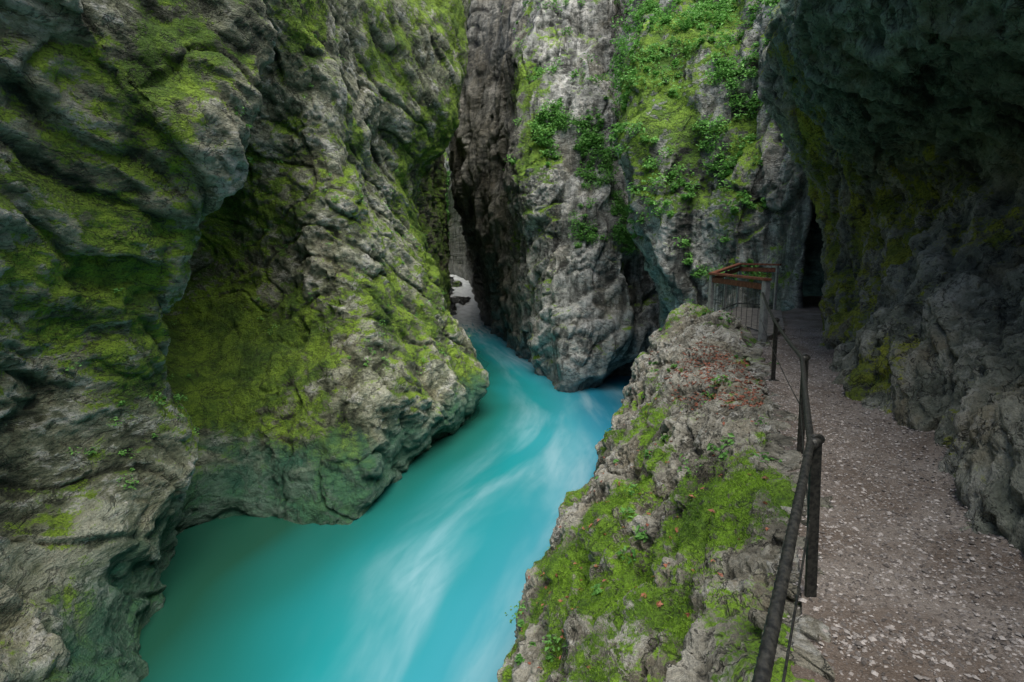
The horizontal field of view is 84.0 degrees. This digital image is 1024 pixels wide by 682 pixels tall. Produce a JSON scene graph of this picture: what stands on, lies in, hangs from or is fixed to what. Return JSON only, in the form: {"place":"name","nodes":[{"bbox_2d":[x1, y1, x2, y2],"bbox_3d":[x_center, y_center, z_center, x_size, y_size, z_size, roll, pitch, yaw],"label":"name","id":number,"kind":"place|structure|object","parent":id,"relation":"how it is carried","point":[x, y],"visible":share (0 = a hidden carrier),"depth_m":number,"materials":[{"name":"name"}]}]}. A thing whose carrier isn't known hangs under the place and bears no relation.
{"place":"outdoors","nodes":[
{"label":"outdoors","id":0,"kind":"place"},
{"bbox_2d":[0,0,489,681],"bbox_3d":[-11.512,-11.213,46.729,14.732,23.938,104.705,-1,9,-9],"label":"cliff","id":1,"kind":"structure","parent":0,"point":[130,142],"depth_m":10.97,"materials":[{"name":"stone"}]},
{"bbox_2d":[63,34,470,489],"bbox_3d":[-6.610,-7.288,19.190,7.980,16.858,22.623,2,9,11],"label":"cliff plants","id":2,"kind":"object","parent":1,"relation":"on","point":[178,397],"visible":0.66,"depth_m":16.18,"materials":[{"name":"green plant"}]},
{"bbox_2d":[139,274,631,681],"bbox_3d":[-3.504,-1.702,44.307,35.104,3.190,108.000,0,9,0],"label":"river water","id":3,"kind":"structure","parent":0,"point":[416,572],"depth_m":12.84,"materials":[{"name":"teal liquid"}]},
{"bbox_2d":[449,276,470,315],"bbox_3d":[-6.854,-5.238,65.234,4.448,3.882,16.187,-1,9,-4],"label":"rapids boulders","id":4,"kind":"object","parent":3,"relation":"in","point":[454,300],"visible":0.35,"depth_m":62.44,"materials":[{"name":"grey stone"}]},
{"bbox_2d":[444,151,448,196],"bbox_3d":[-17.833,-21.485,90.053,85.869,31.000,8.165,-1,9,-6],"label":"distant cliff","id":5,"kind":"structure","parent":0,"point":[446,166],"depth_m":91.05,"materials":[{"name":"grey stone"}]},
{"bbox_2d":[445,171,450,236],"bbox_3d":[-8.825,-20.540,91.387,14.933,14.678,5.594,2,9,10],"label":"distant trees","id":6,"kind":"object","parent":5,"relation":"on","point":[448,183],"visible":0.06,"depth_m":90.83,"materials":[{"name":"green plant"}]},
{"bbox_2d":[446,0,824,392],"bbox_3d":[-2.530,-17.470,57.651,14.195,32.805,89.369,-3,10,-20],"label":"back cliff","id":7,"kind":"structure","parent":0,"point":[559,309],"depth_m":28.62,"materials":[{"name":"grey stone"}]},
{"bbox_2d":[500,0,623,170],"bbox_3d":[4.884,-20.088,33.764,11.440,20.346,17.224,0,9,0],"label":"ledge shrubs","id":8,"kind":"object","parent":7,"relation":"on","point":[584,124],"visible":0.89,"depth_m":29.99,"materials":[{"name":"green plant"}]},
{"bbox_2d":[568,0,783,279],"bbox_3d":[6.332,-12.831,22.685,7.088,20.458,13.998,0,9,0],"label":"cliff shrubs","id":9,"kind":"object","parent":7,"relation":"on","point":[623,210],"visible":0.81,"depth_m":20.42,"materials":[{"name":"green plant"}]},
{"bbox_2d":[497,302,814,681],"bbox_3d":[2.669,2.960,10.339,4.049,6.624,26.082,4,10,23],"label":"mossy riverbank","id":10,"kind":"structure","parent":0,"point":[721,642],"depth_m":5.59,"materials":[{"name":"grey stone"}]},
{"bbox_2d":[505,298,782,664],"bbox_3d":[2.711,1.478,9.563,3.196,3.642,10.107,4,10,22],"label":"bank plants","id":11,"kind":"object","parent":10,"relation":"on","point":[521,622],"visible":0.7,"depth_m":5.96,"materials":[{"name":"green plant"}]},
{"bbox_2d":[520,306,768,668],"bbox_3d":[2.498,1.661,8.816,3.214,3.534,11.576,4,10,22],"label":"fallen leaves","id":12,"kind":"object","parent":10,"relation":"on","point":[760,403],"visible":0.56,"depth_m":8.01,"materials":[{"name":"brown plant"}]},
{"bbox_2d":[507,379,794,681],"bbox_3d":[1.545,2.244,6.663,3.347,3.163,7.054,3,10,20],"label":"bank moss tufts","id":13,"kind":"object","parent":10,"relation":"on","point":[739,491],"visible":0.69,"depth_m":4.85,"materials":[{"name":"green plant"}]},
{"bbox_2d":[755,296,1023,681],"bbox_3d":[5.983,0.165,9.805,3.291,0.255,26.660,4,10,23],"label":"gravel path","id":14,"kind":"structure","parent":0,"point":[807,315],"depth_m":3.39,"materials":[{"name":"grey gravel"}]},
{"bbox_2d":[708,263,784,341],"bbox_3d":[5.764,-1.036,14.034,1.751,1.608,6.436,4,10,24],"label":"wooden shelter","id":15,"kind":"structure","parent":14,"relation":"on","point":[751,318],"depth_m":13.88,"materials":[{"name":"wood"}]},
{"bbox_2d":[751,292,824,681],"bbox_3d":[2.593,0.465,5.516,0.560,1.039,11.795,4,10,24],"label":"cable railing","id":16,"kind":"object","parent":14,"relation":"on","point":[810,471],"visible":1,"depth_m":2.69,"materials":[{"name":"metal"}]},
{"bbox_2d":[741,317,834,681],"bbox_3d":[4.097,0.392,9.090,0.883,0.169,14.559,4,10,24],"label":"stone edging","id":17,"kind":"object","parent":14,"relation":"on","point":[806,653],"visible":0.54,"depth_m":3.83,"materials":[{"name":"grey stone"}]},
{"bbox_2d":[757,0,1023,551],"bbox_3d":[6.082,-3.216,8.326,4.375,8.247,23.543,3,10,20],"label":"overhang cliff","id":18,"kind":"structure","parent":0,"point":[900,124],"depth_m":6.81,"materials":[{"name":"stone"}]}
]}

